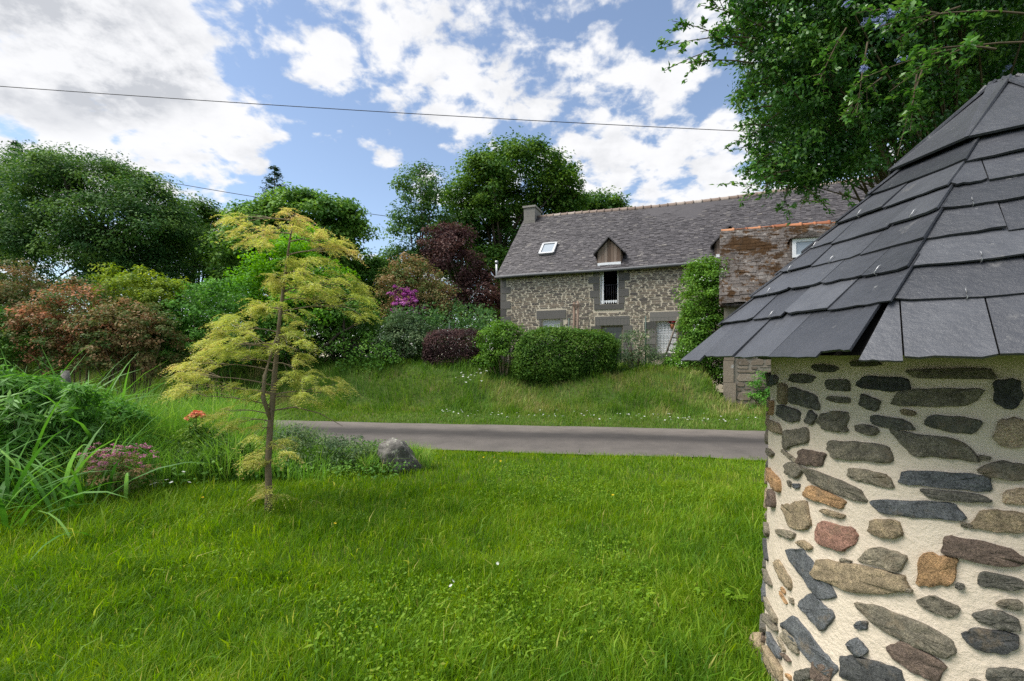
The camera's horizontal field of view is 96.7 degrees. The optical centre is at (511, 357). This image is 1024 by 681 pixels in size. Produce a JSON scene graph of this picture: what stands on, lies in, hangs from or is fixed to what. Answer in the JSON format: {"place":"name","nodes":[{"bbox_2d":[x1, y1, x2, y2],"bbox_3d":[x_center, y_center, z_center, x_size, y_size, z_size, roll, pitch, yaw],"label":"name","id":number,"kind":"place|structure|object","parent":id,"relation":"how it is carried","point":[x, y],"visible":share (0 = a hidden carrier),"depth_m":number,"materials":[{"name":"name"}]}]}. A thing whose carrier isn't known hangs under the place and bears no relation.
{"place":"outdoors","nodes":[
{"label":"outdoors","id":0,"kind":"place"},
{"bbox_2d":[0,369,336,502],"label":"tall grass","id":1,"kind":"structure","parent":0,"point":[172,416],"depth_m":5.75,"materials":[{"name":"green plant"}]},
{"bbox_2d":[168,182,388,216],"bbox_3d":[-13.985,-11.780,35.000,27.364,1.039,0.040,0,0,-21],"label":"power cable","id":2,"kind":"object","parent":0,"point":[241,194],"visible":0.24,"depth_m":32.38,"materials":[{"name":"black rubber"}]},
{"bbox_2d":[0,86,755,131],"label":"power cable","id":3,"kind":"object","parent":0,"point":[366,110],"visible":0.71,"depth_m":13.87,"materials":[{"name":"black rubber"}]},
{"bbox_2d":[1,357,766,680],"bbox_3d":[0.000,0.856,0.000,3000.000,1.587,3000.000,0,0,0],"label":"ground","id":4,"kind":"structure","parent":0,"point":[460,383],"depth_m":12.10,"materials":[{"name":"green plant"}]},
{"bbox_2d":[0,140,32,281],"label":"conifer","id":5,"kind":"object","parent":4,"relation":"on","point":[12,142],"visible":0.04,"depth_m":23.91,"materials":[{"name":"green plant"}]},
{"bbox_2d":[0,256,52,372],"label":"shrub","id":6,"kind":"object","parent":4,"relation":"on","point":[13,286],"visible":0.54,"depth_m":13.16,"materials":[{"name":"brown plant"}]},
{"bbox_2d":[0,149,65,296],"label":"tree","id":7,"kind":"object","parent":4,"relation":"on","point":[43,263],"visible":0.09,"depth_m":21.94,"materials":[{"name":"green plant"}]},
{"bbox_2d":[0,304,68,374],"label":"shrub","id":8,"kind":"object","parent":4,"relation":"on","point":[9,353],"visible":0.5,"depth_m":12.12,"materials":[{"name":"green plant"}]},
{"bbox_2d":[0,413,102,480],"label":"strap leaf plant","id":9,"kind":"object","parent":4,"relation":"on","point":[48,445],"visible":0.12,"depth_m":4.95,"materials":[{"name":"green plant"}]},
{"bbox_2d":[0,358,119,481],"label":"perennial plant","id":10,"kind":"object","parent":4,"relation":"on","point":[28,403],"visible":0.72,"depth_m":4.97,"materials":[{"name":"green plant"}]},
{"bbox_2d":[60,371,71,386],"bbox_3d":[-6.479,0.897,6.600,0.152,1.402,0.140,0,0,30],"label":"stone post","id":11,"kind":"object","parent":4,"relation":"on","point":[65,375],"visible":0.15,"depth_m":6.57,"materials":[{"name":"grey stone"}]},
{"bbox_2d":[0,276,148,392],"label":"shrub","id":12,"kind":"object","parent":4,"relation":"on","point":[59,324],"visible":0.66,"depth_m":12.11,"materials":[{"name":"brown plant"}]},
{"bbox_2d":[0,394,158,509],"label":"strap leaf plant","id":13,"kind":"object","parent":4,"relation":"on","point":[24,474],"visible":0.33,"depth_m":4.53,"materials":[{"name":"green plant"}]},
{"bbox_2d":[0,424,162,530],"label":"strap leaf plant","id":14,"kind":"object","parent":4,"relation":"on","point":[4,515],"visible":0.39,"depth_m":4.58,"materials":[{"name":"green plant"}]},
{"bbox_2d":[1,339,165,445],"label":"strap leaf plant","id":15,"kind":"object","parent":4,"relation":"on","point":[86,377],"visible":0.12,"depth_m":6.80,"materials":[{"name":"green plant"}]},
{"bbox_2d":[0,349,184,481],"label":"strap leaf plant","id":16,"kind":"object","parent":4,"relation":"on","point":[85,429],"visible":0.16,"depth_m":5.25,"materials":[{"name":"green plant"}]},
{"bbox_2d":[29,379,170,460],"bbox_3d":[-5.174,0.963,5.698,1.780,1.379,0.928,0,0,0],"label":"perennial plant","id":17,"kind":"object","parent":4,"relation":"on","point":[115,405],"visible":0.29,"depth_m":5.69,"materials":[{"name":"green plant"}]},
{"bbox_2d":[0,408,211,558],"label":"strap leaf plant","id":18,"kind":"object","parent":4,"relation":"on","point":[42,493],"visible":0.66,"depth_m":4.33,"materials":[{"name":"green plant"}]},
{"bbox_2d":[0,139,211,307],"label":"tree","id":19,"kind":"object","parent":4,"relation":"on","point":[123,242],"visible":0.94,"depth_m":17.83,"materials":[{"name":"green plant"}]},
{"bbox_2d":[74,441,162,504],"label":"pink flower plant","id":20,"kind":"object","parent":4,"relation":"on","point":[105,455],"visible":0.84,"depth_m":4.70,"materials":[{"name":"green plant"}]},
{"bbox_2d":[61,296,193,402],"bbox_3d":[-10.314,0.002,12.319,3.022,3.308,1.968,0,0,0],"label":"shrub","id":21,"kind":"object","parent":4,"relation":"on","point":[128,344],"visible":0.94,"depth_m":11.97,"materials":[{"name":"brown plant"}]},
{"bbox_2d":[83,262,189,402],"bbox_3d":[-10.994,-0.653,13.404,2.891,4.352,1.978,0,0,0],"label":"shrub","id":22,"kind":"object","parent":4,"relation":"on","point":[147,292],"visible":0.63,"depth_m":13.19,"materials":[{"name":"green plant"}]},
{"bbox_2d":[151,191,226,300],"bbox_3d":[-16.880,-4.099,24.078,5.252,9.081,4.889,0,0,0],"label":"tree","id":23,"kind":"object","parent":4,"relation":"on","point":[206,212],"visible":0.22,"depth_m":23.67,"materials":[{"name":"green plant"}]},
{"bbox_2d":[181,410,207,448],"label":"coral azalea","id":24,"kind":"object","parent":4,"relation":"on","point":[194,412],"visible":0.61,"depth_m":5.87,"materials":[{"name":"orange plant"}]},
{"bbox_2d":[2,330,404,376],"bbox_3d":[-14.588,-0.165,16.741,22.879,1.868,2.860,0,0,8],"label":"bramble cover","id":25,"kind":"object","parent":4,"relation":"on","point":[355,348],"visible":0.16,"depth_m":14.61,"materials":[{"name":"green plant"}]},
{"bbox_2d":[132,275,275,399],"bbox_3d":[-9.177,-0.498,13.646,4.035,3.800,2.477,0,0,0],"label":"shrub","id":26,"kind":"object","parent":4,"relation":"on","point":[190,317],"visible":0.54,"depth_m":13.34,"materials":[{"name":"green plant"}]},
{"bbox_2d":[146,422,265,479],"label":"perennial plant","id":27,"kind":"object","parent":4,"relation":"on","point":[197,436],"visible":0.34,"depth_m":5.74,"materials":[{"name":"green plant"}]},
{"bbox_2d":[21,435,424,489],"bbox_3d":[-5.140,1.341,6.261,7.730,0.545,3.009,0,0,0],"label":"ground cover","id":28,"kind":"object","parent":4,"relation":"on","point":[348,467],"visible":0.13,"depth_m":5.95,"materials":[{"name":"green plant"}]},
{"bbox_2d":[0,274,499,378],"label":"undergrowth","id":29,"kind":"object","parent":4,"relation":"on","point":[470,321],"visible":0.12,"depth_m":16.01,"materials":[{"name":"green plant"}]},
{"bbox_2d":[253,165,286,336],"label":"conifer","id":30,"kind":"object","parent":4,"relation":"on","point":[271,181],"visible":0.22,"depth_m":25.90,"materials":[{"name":"green plant"}]},
{"bbox_2d":[155,207,384,514],"bbox_3d":[-2.496,0.039,4.623,2.709,3.310,1.325,0,0,10],"label":"golden tree","id":31,"kind":"object","parent":4,"relation":"on","point":[279,285],"visible":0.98,"depth_m":4.58,"materials":[{"name":"yellow plant"}]},
{"bbox_2d":[194,181,387,299],"bbox_3d":[-9.581,-3.609,19.990,8.290,8.118,4.781,0,0,0],"label":"tree","id":32,"kind":"object","parent":4,"relation":"on","point":[339,216],"visible":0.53,"depth_m":19.12,"materials":[{"name":"green plant"}]},
{"bbox_2d":[222,221,360,362],"bbox_3d":[-7.504,-2.114,15.474,4.721,4.956,3.109,0,0,0],"label":"tree","id":33,"kind":"object","parent":4,"relation":"on","point":[257,270],"visible":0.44,"depth_m":14.95,"materials":[{"name":"green plant"}]},
{"bbox_2d":[225,282,386,368],"bbox_3d":[-6.955,-0.932,15.239,5.483,2.956,2.757,0,0,0],"label":"shrub","id":34,"kind":"object","parent":4,"relation":"on","point":[353,330],"visible":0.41,"depth_m":14.77,"materials":[{"name":"green plant"}]},
{"bbox_2d":[302,630,335,660],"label":"broad leaf weed","id":35,"kind":"object","parent":4,"relation":"on","point":[315,643],"visible":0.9,"depth_m":2.39,"materials":[{"name":"green plant"}]},
{"bbox_2d":[261,423,379,473],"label":"perennial plant","id":36,"kind":"object","parent":4,"relation":"on","point":[331,443],"visible":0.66,"depth_m":6.30,"materials":[{"name":"green plant"}]},
{"bbox_2d":[312,305,357,360],"bbox_3d":[-5.675,-0.781,14.651,1.471,1.794,0.198,0,0,0],"label":"bare trunk","id":37,"kind":"object","parent":4,"relation":"on","point":[336,336],"visible":0.85,"depth_m":14.60,"materials":[{"name":"brown plant"}]},
{"bbox_2d":[331,243,409,355],"bbox_3d":[-6.987,-2.544,21.650,5.074,5.982,3.554,0,0,0],"label":"tree","id":38,"kind":"object","parent":4,"relation":"on","point":[373,264],"visible":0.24,"depth_m":20.73,"materials":[{"name":"green plant"}]},
{"bbox_2d":[0,461,765,680],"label":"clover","id":39,"kind":"object","parent":4,"relation":"on","point":[471,618],"visible":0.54,"depth_m":2.88,"materials":[{"name":"green plant"}]},
{"bbox_2d":[349,438,435,475],"bbox_3d":[-1.653,1.394,6.389,1.446,0.435,1.056,0,0,0],"label":"grass fringe","id":40,"kind":"object","parent":4,"relation":"on","point":[424,461],"depth_m":6.27,"materials":[{"name":"green plant"}]},
{"bbox_2d":[377,438,423,474],"bbox_3d":[-1.584,1.427,6.409,0.622,0.583,0.495,0,0,-36],"label":"boulder","id":41,"kind":"object","parent":4,"relation":"on","point":[395,450],"visible":0.7,"depth_m":6.19,"materials":[{"name":"grey stone"}]},
{"bbox_2d":[364,308,441,361],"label":"shrub","id":42,"kind":"object","parent":4,"relation":"on","point":[396,334],"visible":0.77,"depth_m":14.92,"materials":[{"name":"green plant"}]},
{"bbox_2d":[370,252,462,332],"bbox_3d":[-3.865,-1.918,18.473,3.918,4.765,3.126,0,0,0],"label":"shrub","id":43,"kind":"object","parent":4,"relation":"on","point":[403,294],"visible":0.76,"depth_m":17.99,"materials":[{"name":"green plant"}]},
{"bbox_2d":[333,322,506,353],"bbox_3d":[-3.429,-0.490,16.393,6.583,1.580,0.163,0,0,10],"label":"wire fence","id":44,"kind":"object","parent":4,"relation":"on","point":[449,328],"visible":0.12,"depth_m":16.18,"materials":[{"name":"grey metal"}]},
{"bbox_2d":[378,158,466,355],"bbox_3d":[-5.474,-5.124,25.097,6.108,11.362,4.151,0,0,0],"label":"tree","id":45,"kind":"object","parent":4,"relation":"on","point":[423,206],"visible":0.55,"depth_m":24.34,"materials":[{"name":"green plant"}]},
{"bbox_2d":[420,328,486,367],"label":"hedge","id":46,"kind":"object","parent":4,"relation":"on","point":[431,354],"visible":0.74,"depth_m":14.32,"materials":[{"name":"purple plant"}]},
{"bbox_2d":[415,221,500,352],"bbox_3d":[-2.273,-3.197,22.877,5.437,7.466,4.760,0,0,0],"label":"tree","id":47,"kind":"object","parent":4,"relation":"on","point":[448,243],"visible":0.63,"depth_m":22.31,"materials":[{"name":"brown plant"}]},
{"bbox_2d":[471,318,527,375],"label":"shrub","id":48,"kind":"object","parent":4,"relation":"on","point":[494,351],"visible":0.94,"depth_m":13.74,"materials":[{"name":"green plant"}]},
{"bbox_2d":[424,126,593,361],"bbox_3d":[-0.348,-6.477,28.377,10.941,14.070,7.551,0,0,-17],"label":"tree","id":49,"kind":"object","parent":4,"relation":"on","point":[492,175],"visible":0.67,"depth_m":26.68,"materials":[{"name":"green plant"}]},
{"bbox_2d":[509,322,622,383],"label":"hedge","id":50,"kind":"object","parent":4,"relation":"on","point":[568,359],"visible":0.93,"depth_m":13.05,"materials":[{"name":"green plant"}]},
{"bbox_2d":[572,301,579,349],"bbox_3d":[2.448,-0.845,17.470,0.280,2.619,0.180,0,0,0],"label":"timber post","id":51,"kind":"object","parent":4,"relation":"on","point":[575,305],"visible":0.52,"depth_m":17.41,"materials":[{"name":"brown wood"}]},
{"bbox_2d":[547,185,632,213],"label":"tree","id":52,"kind":"object","parent":4,"relation":"on","point":[601,202],"visible":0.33,"depth_m":31.86,"materials":[{"name":"green plant"}]},
{"bbox_2d":[568,316,703,362],"bbox_3d":[3.985,-0.299,14.873,4.302,2.113,0.097,0,0,15],"label":"wire fence","id":53,"kind":"object","parent":4,"relation":"on","point":[645,324],"visible":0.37,"depth_m":14.81,"materials":[{"name":"grey metal"}]},
{"bbox_2d":[617,328,669,370],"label":"shrub","id":54,"kind":"object","parent":4,"relation":"on","point":[631,358],"visible":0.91,"depth_m":13.80,"materials":[{"name":"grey plant"}]},
{"bbox_2d":[633,586,654,600],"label":"broad leaf weed","id":55,"kind":"object","parent":4,"relation":"on","point":[640,592],"visible":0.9,"depth_m":2.92,"materials":[{"name":"green plant"}]},
{"bbox_2d":[494,177,879,391],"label":"stone house","id":56,"kind":"structure","parent":4,"relation":"on","point":[611,264],"depth_m":18.82,"materials":[{"name":"stone"}]},
{"bbox_2d":[543,319,559,329],"bbox_3d":[1.697,-1.145,19.333,0.786,0.911,0.070,0,0,21],"label":"window","id":57,"kind":"structure","parent":56,"relation":"in","point":[553,321],"depth_m":19.31,"materials":[{"name":"grey glass"}]},
{"bbox_2d":[600,271,617,304],"bbox_3d":[3.921,-2.910,18.380,0.745,1.557,0.177,0,0,21],"label":"window","id":58,"kind":"structure","parent":56,"relation":"in","point":[602,287],"depth_m":18.39,"materials":[{"name":"white paint"}]},
{"bbox_2d":[601,326,622,362],"bbox_3d":[4.063,-0.284,18.415,0.868,1.969,0.070,0,0,21],"label":"glazed door","id":59,"kind":"structure","parent":56,"relation":"in","point":[617,329],"depth_m":18.34,"materials":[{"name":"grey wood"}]},
{"bbox_2d":[656,321,676,352],"bbox_3d":[6.003,-0.774,17.640,0.791,1.220,0.145,0,0,21],"label":"window","id":60,"kind":"structure","parent":56,"relation":"in","point":[661,342],"depth_m":17.69,"materials":[{"name":"white paint"}]},
{"bbox_2d":[665,317,678,356],"bbox_3d":[6.029,-0.739,17.155,0.572,1.588,0.170,0,0,0],"label":"wooden ladder","id":61,"kind":"object","parent":56,"relation":"attached to","point":[677,334],"visible":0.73,"depth_m":17.12,"materials":[{"name":"grey wood"}]},
{"bbox_2d":[669,321,675,328],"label":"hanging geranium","id":62,"kind":"object","parent":56,"relation":"hanging from","point":[671,326],"visible":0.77,"depth_m":17.48,"materials":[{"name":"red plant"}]},
{"bbox_2d":[660,253,732,389],"bbox_3d":[5.649,-1.016,13.645,2.396,4.211,1.911,0,0,0],"label":"shrub","id":63,"kind":"object","parent":4,"relation":"on","point":[700,321],"visible":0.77,"depth_m":13.40,"materials":[{"name":"green plant"}]},
{"bbox_2d":[721,586,748,602],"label":"broad leaf weed","id":64,"kind":"object","parent":4,"relation":"on","point":[728,592],"visible":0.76,"depth_m":2.87,"materials":[{"name":"green plant"}]},
{"bbox_2d":[742,369,769,408],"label":"shrub","id":65,"kind":"object","parent":4,"relation":"on","point":[758,394],"visible":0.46,"depth_m":11.96,"materials":[{"name":"green plant"}]},
{"bbox_2d":[748,632,764,656],"bbox_3d":[1.317,1.540,2.421,0.099,0.159,0.121,0,0,0],"label":"loose stone","id":66,"kind":"object","parent":4,"relation":"on","point":[757,638],"visible":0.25,"depth_m":2.40,"materials":[{"name":"beige stone"}]},
{"bbox_2d":[719,220,834,409],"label":"outbuilding","id":67,"kind":"structure","parent":4,"relation":"on","point":[760,256],"depth_m":13.00,"materials":[{"name":"stone"}]},
{"bbox_2d":[650,0,1023,225],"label":"tree","id":68,"kind":"object","parent":4,"relation":"on","point":[920,71],"visible":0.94,"depth_m":3.42,"materials":[{"name":"green plant"}]},
{"bbox_2d":[681,73,1023,680],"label":"round stone hut","id":69,"kind":"object","parent":4,"relation":"on","point":[880,325],"visible":1,"depth_m":1.58,"materials":[{"name":"stone"}]},
{"bbox_2d":[2,353,767,430],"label":"bank grass","id":70,"kind":"structure","parent":0,"point":[743,411],"depth_m":12.61,"materials":[{"name":"green plant"}]},
{"bbox_2d":[341,338,368,354],"bbox_3d":[-5.436,-0.366,15.920,0.831,0.585,0.700,0,0,0],"label":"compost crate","id":71,"kind":"object","parent":70,"relation":"on","point":[355,344],"visible":0.2,"depth_m":15.60,"materials":[{"name":"wood"}]},
{"bbox_2d":[0,445,774,680],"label":"lawn grass","id":72,"kind":"structure","parent":0,"point":[92,622],"depth_m":3.15,"materials":[{"name":"green plant"}]},
{"bbox_2d":[687,583,708,596],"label":"broad leaf weed","id":73,"kind":"object","parent":72,"relation":"on","point":[697,588],"visible":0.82,"depth_m":2.93,"materials":[{"name":"green plant"}]},
{"bbox_2d":[0,0,1019,356],"label":"sky","id":74,"kind":"structure","parent":0,"point":[579,61],"materials":[{"name":"blue"}]},
{"bbox_2d":[273,420,767,459],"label":"road","id":75,"kind":"structure","parent":0,"point":[724,444],"depth_m":8.76,"materials":[{"name":"grey asphalt"}]}
]}

